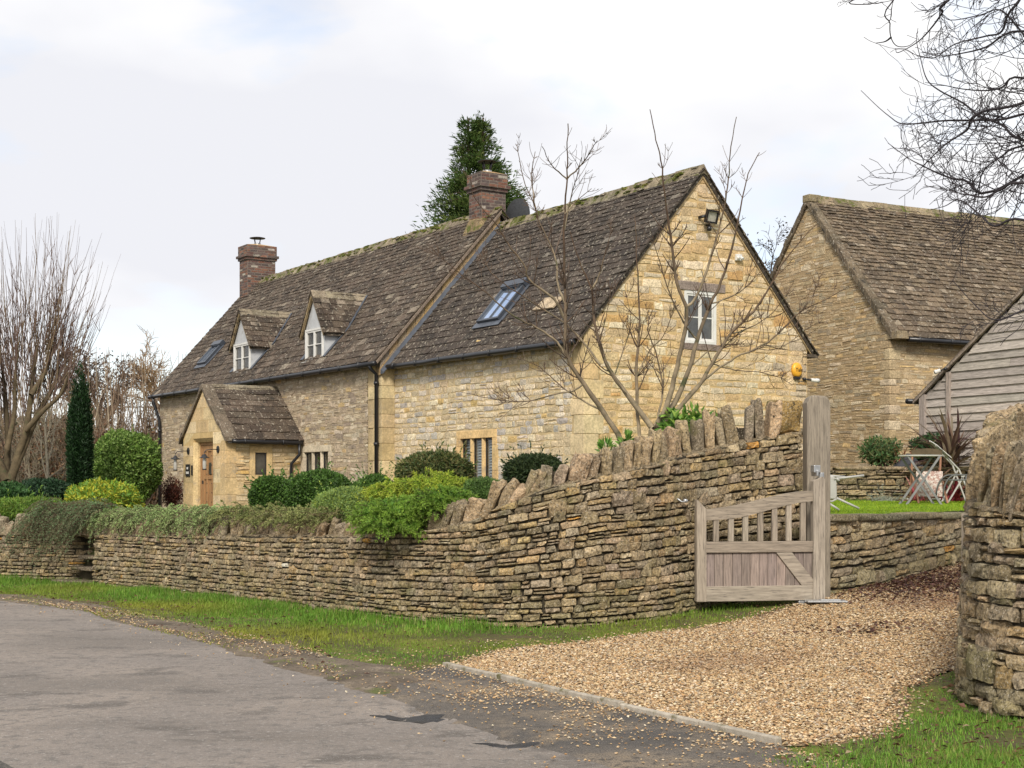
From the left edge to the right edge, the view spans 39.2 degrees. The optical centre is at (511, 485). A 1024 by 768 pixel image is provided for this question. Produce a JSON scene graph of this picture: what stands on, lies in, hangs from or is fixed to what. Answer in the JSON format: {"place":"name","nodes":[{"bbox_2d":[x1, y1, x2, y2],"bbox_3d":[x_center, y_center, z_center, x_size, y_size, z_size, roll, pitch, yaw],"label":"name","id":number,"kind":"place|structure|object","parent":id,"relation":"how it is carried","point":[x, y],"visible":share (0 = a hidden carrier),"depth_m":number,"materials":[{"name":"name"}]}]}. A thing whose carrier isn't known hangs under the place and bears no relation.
{"place":"outdoors","nodes":[
{"label":"outdoors","id":0,"kind":"place"},
{"bbox_2d":[0,594,425,694],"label":"road margin","id":1,"kind":"object","parent":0,"point":[355,681],"visible":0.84,"depth_m":13.24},
{"bbox_2d":[0,594,862,767],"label":"gravel","id":2,"kind":"structure","parent":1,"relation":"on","point":[617,719],"depth_m":10.59,"materials":[{"name":"beige gravel"}]},
{"bbox_2d":[243,464,294,509],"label":"shrub","id":3,"kind":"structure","parent":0,"point":[263,490],"depth_m":27.19,"materials":[{"name":"green plant"}]},
{"bbox_2d":[0,601,610,767],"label":"road","id":4,"kind":"structure","parent":0,"point":[78,689],"depth_m":10.10,"materials":[{"name":"grey asphalt"}]},
{"bbox_2d":[0,761,12,767],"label":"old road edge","id":5,"kind":"object","parent":4,"relation":"on","point":[3,765],"visible":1,"depth_m":8.22,"materials":[{"name":"grey asphalt"}]},
{"bbox_2d":[370,714,444,723],"bbox_3d":[-0.724,1.622,10.030,0.535,0.044,0.283,0,0,0],"label":"pothole","id":6,"kind":"object","parent":4,"relation":"on","point":[426,718],"visible":0.98,"depth_m":10.04,"materials":[{"name":"grey asphalt"}]},
{"bbox_2d":[475,742,539,748],"bbox_3d":[-0.027,1.609,8.928,0.453,0.027,0.153,0,0,0],"label":"pothole","id":7,"kind":"object","parent":4,"relation":"on","point":[522,745],"visible":0.98,"depth_m":8.92,"materials":[{"name":"grey asphalt"}]},
{"bbox_2d":[277,457,355,511],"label":"shrub","id":8,"kind":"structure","parent":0,"point":[300,489],"depth_m":22.87,"materials":[{"name":"green plant"}]},
{"bbox_2d":[349,460,393,500],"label":"shrub","id":9,"kind":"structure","parent":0,"point":[370,479],"depth_m":23.81,"materials":[{"name":"green plant"}]},
{"bbox_2d":[0,572,794,677],"bbox_3d":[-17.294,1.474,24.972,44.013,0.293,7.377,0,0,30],"label":"verge","id":10,"kind":"structure","parent":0,"point":[504,638],"depth_m":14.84,"materials":[{"name":"green plant"}]},
{"bbox_2d":[1,584,1023,767],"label":"fallen leaves","id":11,"kind":"object","parent":10,"relation":"on","point":[901,735],"visible":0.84,"depth_m":10.37,"materials":[{"name":"brown plant"}]},
{"bbox_2d":[390,440,478,479],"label":"laurel dome","id":12,"kind":"structure","parent":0,"point":[438,459],"depth_m":21.63,"materials":[{"name":"green plant"}]},
{"bbox_2d":[0,0,1023,431],"label":"sky","id":13,"kind":"structure","parent":0,"point":[173,134],"materials":[{"name":"white"}]},
{"bbox_2d":[79,470,964,747],"bbox_3d":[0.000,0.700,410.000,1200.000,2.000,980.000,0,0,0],"label":"ground","id":14,"kind":"structure","parent":0,"point":[86,575],"depth_m":23.34,"materials":[{"name":"soil"}]},
{"bbox_2d":[0,410,15,459],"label":"sapling","id":15,"kind":"object","parent":14,"relation":"on","point":[4,432],"visible":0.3,"depth_m":44.89,"materials":[{"name":"brown plant"}]},
{"bbox_2d":[0,480,34,498],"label":"shrub","id":16,"kind":"object","parent":14,"relation":"on","point":[15,488],"visible":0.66,"depth_m":26.76,"materials":[{"name":"green plant"}]},
{"bbox_2d":[0,425,45,482],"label":"sapling","id":17,"kind":"object","parent":14,"relation":"on","point":[13,449],"visible":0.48,"depth_m":41.85,"materials":[{"name":"brown plant"}]},
{"bbox_2d":[1,400,51,478],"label":"sapling","id":18,"kind":"object","parent":14,"relation":"on","point":[29,456],"visible":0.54,"depth_m":46.89,"materials":[{"name":"brown plant"}]},
{"bbox_2d":[0,485,74,521],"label":"green mound","id":19,"kind":"object","parent":14,"relation":"on","point":[11,508],"visible":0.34,"depth_m":24.58,"materials":[{"name":"green plant"}]},
{"bbox_2d":[16,386,66,479],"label":"sapling","id":20,"kind":"object","parent":14,"relation":"on","point":[47,457],"visible":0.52,"depth_m":44.30,"materials":[{"name":"brown plant"}]},
{"bbox_2d":[19,477,72,501],"bbox_3d":[-9.397,0.276,29.010,1.267,0.988,1.274,0,0,0],"label":"shrub","id":21,"kind":"object","parent":14,"relation":"on","point":[51,486],"visible":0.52,"depth_m":28.64,"materials":[{"name":"green plant"}]},
{"bbox_2d":[42,412,66,480],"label":"sapling","id":22,"kind":"object","parent":14,"relation":"on","point":[59,433],"visible":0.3,"depth_m":49.12,"materials":[{"name":"brown plant"}]},
{"bbox_2d":[0,219,119,481],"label":"pollarded tree","id":23,"kind":"object","parent":14,"relation":"on","point":[8,472],"visible":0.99,"depth_m":40.15,"materials":[{"name":"brown plant"}]},
{"bbox_2d":[44,417,93,473],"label":"sapling","id":24,"kind":"object","parent":14,"relation":"on","point":[59,444],"visible":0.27,"depth_m":42.76,"materials":[{"name":"brown plant"}]},
{"bbox_2d":[1,407,156,492],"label":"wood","id":25,"kind":"object","parent":14,"relation":"on","point":[43,427],"depth_m":120.82,"materials":[{"name":"brown plant"}]},
{"bbox_2d":[64,360,95,485],"bbox_3d":[-9.946,-1.076,33.038,0.732,3.676,0.698,0,0,-19],"label":"columnar yew","id":26,"kind":"object","parent":14,"relation":"on","point":[79,446],"visible":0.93,"depth_m":32.87,"materials":[{"name":"green plant"}]},
{"bbox_2d":[61,400,115,429],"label":"sapling","id":27,"kind":"object","parent":14,"relation":"on","point":[95,414],"visible":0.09,"depth_m":52.06,"materials":[{"name":"brown plant"}]},
{"bbox_2d":[0,347,182,507],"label":"bare trees","id":28,"kind":"object","parent":14,"relation":"on","point":[153,497],"visible":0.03,"depth_m":49.77,"materials":[{"name":"brown plant"}]},
{"bbox_2d":[25,340,157,434],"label":"bare tree","id":29,"kind":"object","parent":14,"relation":"on","point":[93,376],"visible":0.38,"depth_m":61.23,"materials":[{"name":"brown plant"}]},
{"bbox_2d":[63,476,145,513],"bbox_3d":[-7.236,0.290,25.350,1.461,0.950,1.330,0,0,0],"label":"choisya bush","id":30,"kind":"object","parent":14,"relation":"on","point":[115,492],"visible":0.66,"depth_m":25.16,"materials":[{"name":"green plant"}]},
{"bbox_2d":[93,412,117,443],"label":"sapling","id":31,"kind":"object","parent":14,"relation":"on","point":[104,428],"visible":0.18,"depth_m":45.93,"materials":[{"name":"brown plant"}]},
{"bbox_2d":[95,388,132,431],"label":"sapling","id":32,"kind":"object","parent":14,"relation":"on","point":[117,404],"visible":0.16,"depth_m":54.23,"materials":[{"name":"brown plant"}]},
{"bbox_2d":[91,423,163,503],"bbox_3d":[-9.555,-0.403,35.481,1.863,2.340,1.862,0,0,0],"label":"rounded shrub","id":33,"kind":"object","parent":14,"relation":"on","point":[130,457],"visible":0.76,"depth_m":35.04,"materials":[{"name":"green plant"}]},
{"bbox_2d":[103,403,156,430],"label":"sapling","id":34,"kind":"object","parent":14,"relation":"on","point":[127,419],"visible":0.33,"depth_m":48.05,"materials":[{"name":"brown plant"}]},
{"bbox_2d":[122,398,158,502],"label":"sapling","id":35,"kind":"object","parent":14,"relation":"on","point":[143,417],"visible":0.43,"depth_m":49.99,"materials":[{"name":"brown plant"}]},
{"bbox_2d":[115,324,170,411],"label":"bare tree","id":36,"kind":"object","parent":14,"relation":"on","point":[149,385],"visible":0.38,"depth_m":62.94,"materials":[{"name":"brown plant"}]},
{"bbox_2d":[158,472,182,507],"bbox_3d":[-8.656,0.177,36.494,0.740,1.179,0.762,0,0,0],"label":"barberry bush","id":37,"kind":"object","parent":14,"relation":"on","point":[172,493],"visible":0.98,"depth_m":36.38,"materials":[{"name":"red plant"}]},
{"bbox_2d":[310,468,370,522],"bbox_3d":[-2.155,0.157,18.556,0.972,0.796,0.775,0,0,0],"label":"grey green mound","id":38,"kind":"object","parent":14,"relation":"on","point":[346,500],"visible":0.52,"depth_m":18.42,"materials":[{"name":"green plant"}]},
{"bbox_2d":[0,398,802,627],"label":"dry stone wall","id":39,"kind":"structure","parent":14,"relation":"on","point":[605,534],"depth_m":16.45,"materials":[{"name":"beige stone"}]},
{"bbox_2d":[0,493,118,573],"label":"cotoneaster","id":40,"kind":"object","parent":39,"relation":"attached to","point":[71,513],"visible":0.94,"depth_m":23.16,"materials":[{"name":"green plant"}]},
{"bbox_2d":[75,503,247,545],"bbox_3d":[-5.240,0.566,21.571,0.982,0.675,4.450,0,0,-42],"label":"cotoneaster","id":41,"kind":"object","parent":39,"relation":"attached to","point":[157,513],"visible":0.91,"depth_m":21.33,"materials":[{"name":"green plant"}]},
{"bbox_2d":[205,499,349,533],"bbox_3d":[-3.130,0.424,19.166,0.924,0.477,3.245,0,0,-41],"label":"cotoneaster","id":42,"kind":"object","parent":39,"relation":"on","point":[257,516],"visible":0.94,"depth_m":18.88,"materials":[{"name":"green plant"}]},
{"bbox_2d":[344,483,478,541],"bbox_3d":[-1.253,0.301,16.724,1.804,0.709,1.452,0,0,43],"label":"juniper","id":43,"kind":"object","parent":14,"relation":"on","point":[378,516],"visible":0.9,"depth_m":16.34,"materials":[{"name":"green plant"}]},
{"bbox_2d":[356,467,481,510],"bbox_3d":[-1.155,0.106,18.326,1.722,0.740,1.291,0,0,0],"label":"juniper","id":44,"kind":"object","parent":14,"relation":"on","point":[397,487],"visible":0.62,"depth_m":18.07,"materials":[{"name":"green plant"}]},
{"bbox_2d":[405,110,538,232],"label":"conifer","id":45,"kind":"object","parent":14,"relation":"on","point":[455,206],"visible":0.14,"depth_m":46.64,"materials":[{"name":"green plant"}]},
{"bbox_2d":[461,476,499,498],"bbox_3d":[-0.352,0.157,17.394,0.603,0.578,0.640,0,0,0],"label":"hebe bush","id":46,"kind":"object","parent":14,"relation":"on","point":[477,486],"visible":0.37,"depth_m":17.25,"materials":[{"name":"green plant"}]},
{"bbox_2d":[147,159,819,511],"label":"cottage","id":47,"kind":"structure","parent":14,"relation":"on","point":[386,351],"depth_m":29.66,"materials":[{"name":"stone"}]},
{"bbox_2d":[171,448,189,470],"bbox_3d":[-8.054,-0.651,34.834,0.457,0.563,0.240,0,0,-33],"label":"wall lantern","id":48,"kind":"object","parent":47,"relation":"attached to","point":[175,457],"depth_m":34.74,"materials":[{"name":"metal"}]},
{"bbox_2d":[185,464,189,476],"bbox_3d":[-7.896,-0.380,34.985,0.029,0.300,0.280,0,0,-33],"label":"house sign","id":49,"kind":"object","parent":47,"relation":"attached to","point":[187,470],"visible":1,"depth_m":34.97,"materials":[{"name":"metal"}]},
{"bbox_2d":[200,446,219,469],"bbox_3d":[-7.005,-0.651,33.226,0.457,0.563,0.240,0,0,-33],"label":"wall lantern","id":50,"kind":"object","parent":47,"relation":"attached to","point":[204,456],"depth_m":33.13,"materials":[{"name":"metal"}]},
{"bbox_2d":[300,445,332,472],"bbox_3d":[-4.423,-0.320,33.417,0.380,1.240,1.720,0,0,-33],"label":"window","id":51,"kind":"structure","parent":47,"relation":"in","point":[324,452],"depth_m":33.51,"materials":[{"name":"stone"}]},
{"bbox_2d":[455,429,498,482],"bbox_3d":[-0.574,-0.400,28.059,0.380,1.360,1.600,0,0,-33],"label":"window","id":52,"kind":"structure","parent":47,"relation":"in","point":[483,443],"depth_m":27.94,"materials":[{"name":"stone"}]},
{"bbox_2d":[506,198,529,218],"bbox_3d":[0.125,-6.000,32.210,0.676,0.901,0.093,0,0,36],"label":"satellite dish","id":53,"kind":"object","parent":47,"relation":"attached to","point":[516,208],"visible":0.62,"depth_m":32.17,"materials":[{"name":"grey metal"}]},
{"bbox_2d":[678,280,724,350],"bbox_3d":[3.333,-3.123,26.699,1.140,1.245,0.625,0,0,-33],"label":"window","id":54,"kind":"structure","parent":47,"relation":"in","point":[710,329],"depth_m":26.47,"materials":[{"name":"wood"}]},
{"bbox_2d":[698,209,718,230],"bbox_3d":[3.615,-4.881,26.402,0.351,0.383,0.229,0,0,-33],"label":"floodlight","id":55,"kind":"object","parent":47,"relation":"attached to","point":[711,216],"visible":0.96,"depth_m":26.38,"materials":[{"name":"black plastic"}]},
{"bbox_2d":[735,254,743,260],"bbox_3d":[4.261,-4.280,26.894,0.149,0.120,0.112,0,0,-33],"label":"outdoor sensor","id":56,"kind":"object","parent":47,"relation":"attached to","point":[738,257],"visible":1,"depth_m":26.88,"materials":[{"name":"white paint"}]},
{"bbox_2d":[791,363,802,379],"bbox_3d":[5.501,-2.218,27.711,0.250,0.326,0.096,0,0,-33],"label":"alarm box","id":57,"kind":"object","parent":47,"relation":"attached to","point":[796,370],"visible":1,"depth_m":27.67,"materials":[{"name":"yellow plastic"}]},
{"bbox_2d":[802,378,819,382],"bbox_3d":[5.808,-2.053,27.904,0.388,0.090,0.087,0,0,-24],"label":"security camera","id":58,"kind":"object","parent":47,"relation":"attached to","point":[816,380],"visible":1,"depth_m":27.89,"materials":[{"name":"white plastic"}]},
{"bbox_2d":[595,436,617,451],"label":"laurel sprig","id":59,"kind":"object","parent":14,"relation":"on","point":[601,442],"visible":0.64,"depth_m":17.08,"materials":[{"name":"green plant"}]},
{"bbox_2d":[615,428,633,443],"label":"laurel sprig","id":60,"kind":"object","parent":14,"relation":"on","point":[628,433],"visible":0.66,"depth_m":17.47,"materials":[{"name":"green plant"}]},
{"bbox_2d":[416,110,859,445],"bbox_3d":[1.802,-2.252,18.626,6.085,4.876,1.615,0,0,-5],"label":"young bare tree","id":61,"kind":"object","parent":14,"relation":"on","point":[612,374],"visible":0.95,"depth_m":18.57,"materials":[{"name":"brown plant"}]},
{"bbox_2d":[747,216,791,273],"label":"bare tree","id":62,"kind":"object","parent":14,"relation":"on","point":[772,256],"visible":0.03,"depth_m":60.68,"materials":[{"name":"brown plant"}]},
{"bbox_2d":[803,395,829,596],"bbox_3d":[3.655,0.234,17.245,0.282,2.632,0.270,0,0,0],"label":"gate post","id":63,"kind":"object","parent":14,"relation":"on","point":[816,429],"visible":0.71,"depth_m":17.11,"materials":[{"name":"brown wood"}]},
{"bbox_2d":[695,465,824,604],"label":"gate","id":64,"kind":"structure","parent":63,"relation":"attached to","point":[759,569],"depth_m":16.64,"materials":[{"name":"brown wood"}]},
{"bbox_2d":[857,434,902,466],"bbox_3d":[7.096,-0.659,27.695,0.921,0.735,0.872,0,0,0],"label":"evergreen bush","id":65,"kind":"object","parent":14,"relation":"on","point":[877,453],"visible":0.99,"depth_m":27.55,"materials":[{"name":"green plant"}]},
{"bbox_2d":[799,466,968,500],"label":"retaining wall","id":66,"kind":"structure","parent":14,"relation":"on","point":[872,479],"depth_m":27.07,"materials":[{"name":"stone"}]},
{"bbox_2d":[892,453,922,466],"bbox_3d":[7.558,-0.470,27.409,0.695,0.300,0.375,0,0,0],"label":"furniture cover","id":67,"kind":"object","parent":66,"relation":"on","point":[900,463],"visible":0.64,"depth_m":27.32,"materials":[{"name":"fabric"}]},
{"bbox_2d":[770,194,1023,466],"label":"barn","id":68,"kind":"structure","parent":14,"relation":"on","point":[885,341],"depth_m":33.73,"materials":[{"name":"stone"}]},
{"bbox_2d":[830,512,964,593],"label":"retaining wall","id":69,"kind":"structure","parent":14,"relation":"on","point":[867,549],"depth_m":18.37,"materials":[{"name":"stone"}]},
{"bbox_2d":[887,445,926,466],"bbox_3d":[7.678,-0.285,27.784,1.469,1.061,1.456,0,0,0],"label":"copper sedge","id":70,"kind":"object","parent":14,"relation":"on","point":[899,453],"visible":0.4,"depth_m":27.48,"materials":[{"name":"brown plant"}]},
{"bbox_2d":[908,432,943,466],"bbox_3d":[8.130,-0.672,27.845,0.967,0.800,0.798,0,0,0],"label":"evergreen bush","id":71,"kind":"object","parent":14,"relation":"on","point":[922,446],"visible":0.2,"depth_m":27.71,"materials":[{"name":"green plant"}]},
{"bbox_2d":[837,0,1023,345],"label":"overhanging tree","id":72,"kind":"object","parent":14,"relation":"on","point":[1019,136],"visible":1,"depth_m":13.21,"materials":[{"name":"brown plant"}]},
{"bbox_2d":[905,286,1023,465],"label":"shed","id":73,"kind":"structure","parent":14,"relation":"on","point":[984,373],"depth_m":27.59,"materials":[{"name":"grey wood"}]},
{"bbox_2d":[934,368,947,373],"bbox_3d":[8.456,-2.270,28.342,0.270,0.128,0.087,0,0,19],"label":"security camera","id":74,"kind":"object","parent":73,"relation":"attached to","point":[937,371],"visible":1,"depth_m":28.33,"materials":[{"name":"white plastic"}]},
{"bbox_2d":[954,403,1023,721],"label":"dry stone wall","id":75,"kind":"structure","parent":14,"relation":"on","point":[989,666],"depth_m":9.71,"materials":[{"name":"beige stone"}]},
{"bbox_2d":[961,513,966,568],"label":"gate","id":76,"kind":"structure","parent":75,"relation":"attached to","point":[962,531],"depth_m":12.04,"materials":[{"name":"grey wood"}]},
{"bbox_2d":[498,440,567,483],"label":"laurel dome","id":77,"kind":"structure","parent":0,"point":[520,467],"depth_m":19.55,"materials":[{"name":"green plant"}]},
{"bbox_2d":[383,666,860,767],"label":"apron","id":78,"kind":"object","parent":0,"point":[504,728],"visible":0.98,"depth_m":9.39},
{"bbox_2d":[450,563,960,748],"bbox_3d":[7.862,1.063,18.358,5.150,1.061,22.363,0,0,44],"label":"driveway","id":79,"kind":"structure","parent":0,"point":[849,733],"depth_m":12.09,"materials":[{"name":"beige gravel"}]},
{"bbox_2d":[443,662,781,745],"bbox_3d":[0.523,1.595,10.733,0.056,0.109,4.450,0,0,-30],"label":"driveway edging","id":80,"kind":"object","parent":79,"relation":"on","point":[752,735],"visible":0.49,"depth_m":10.22,"materials":[{"name":"concrete"}]},
{"bbox_2d":[804,599,847,602],"bbox_3d":[3.630,1.327,16.610,0.460,0.028,0.220,0,0,0],"label":"ground plate","id":81,"kind":"object","parent":79,"relation":"on","point":[827,601],"visible":1,"depth_m":16.50,"materials":[{"name":"metal"}]},
{"bbox_2d":[752,562,960,637],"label":"fallen leaves","id":82,"kind":"object","parent":79,"relation":"on","point":[932,581],"visible":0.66,"depth_m":17.41,"materials":[{"name":"brown plant"}]},
{"bbox_2d":[762,671,1023,767],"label":"verge","id":83,"kind":"structure","parent":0,"point":[1007,732],"depth_m":8.89,"materials":[{"name":"green plant"}]},
{"bbox_2d":[830,500,964,513],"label":"lawn","id":84,"kind":"structure","parent":0,"point":[900,505],"depth_m":21.83,"materials":[{"name":"green plant"}]},
{"bbox_2d":[654,401,716,431],"bbox_3d":[2.317,-0.345,18.388,1.102,1.493,0.909,0,0,0],"label":"cherry laurel","id":85,"kind":"object","parent":84,"relation":"on","point":[694,413],"visible":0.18,"depth_m":18.28,"materials":[{"name":"green plant"}]},
{"bbox_2d":[830,474,863,510],"bbox_3d":[4.536,0.089,19.848,0.536,0.503,0.535,0,0,0],"label":"tipped chair","id":86,"kind":"object","parent":84,"relation":"on","point":[833,489],"visible":0.73,"depth_m":19.60,"materials":[{"name":"grey paint"}]},
{"bbox_2d":[866,484,902,500],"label":"silver plant","id":87,"kind":"object","parent":84,"relation":"on","point":[889,498],"visible":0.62,"depth_m":26.57,"materials":[{"name":"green plant"}]},
{"bbox_2d":[894,476,930,500],"bbox_3d":[7.518,0.414,26.521,1.067,1.204,1.129,0,0,15],"label":"red cordyline","id":88,"kind":"object","parent":84,"relation":"on","point":[914,497],"visible":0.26,"depth_m":26.37,"materials":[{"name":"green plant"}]},
{"bbox_2d":[898,455,942,504],"bbox_3d":[6.900,-0.099,24.270,0.740,0.849,0.600,0,0,0],"label":"folding table","id":89,"kind":"object","parent":84,"relation":"on","point":[922,477],"visible":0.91,"depth_m":24.08,"materials":[{"name":"grey paint"}]},
{"bbox_2d":[909,448,948,502],"bbox_3d":[7.277,-0.175,25.086,0.540,0.971,0.552,0,0,0],"label":"folding chair","id":90,"kind":"object","parent":84,"relation":"on","point":[933,478],"visible":0.83,"depth_m":25.04,"materials":[{"name":"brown wood"}]},
{"bbox_2d":[881,400,980,501],"bbox_3d":[8.069,-0.538,26.171,2.857,2.187,2.192,0,0,-18],"label":"phormium","id":91,"kind":"object","parent":84,"relation":"on","point":[948,442],"visible":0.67,"depth_m":26.08,"materials":[{"name":"brown plant"}]},
{"bbox_2d":[929,440,964,501],"bbox_3d":[7.856,-0.260,25.670,0.743,1.132,0.648,0,0,0],"label":"deck chair","id":92,"kind":"object","parent":84,"relation":"on","point":[944,454],"visible":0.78,"depth_m":25.60,"materials":[{"name":"white paint"}]},
{"bbox_2d":[931,473,964,501],"bbox_3d":[8.137,0.360,26.390,1.095,1.216,1.222,0,0,-28],"label":"red cordyline","id":93,"kind":"object","parent":84,"relation":"on","point":[956,496],"visible":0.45,"depth_m":26.24,"materials":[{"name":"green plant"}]},
{"bbox_2d":[936,474,966,503],"bbox_3d":[7.647,0.055,24.800,0.552,0.516,0.428,0,0,0],"label":"folding chair","id":94,"kind":"object","parent":84,"relation":"on","point":[949,479],"visible":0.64,"depth_m":24.60,"materials":[{"name":"grey metal"}]}
]}

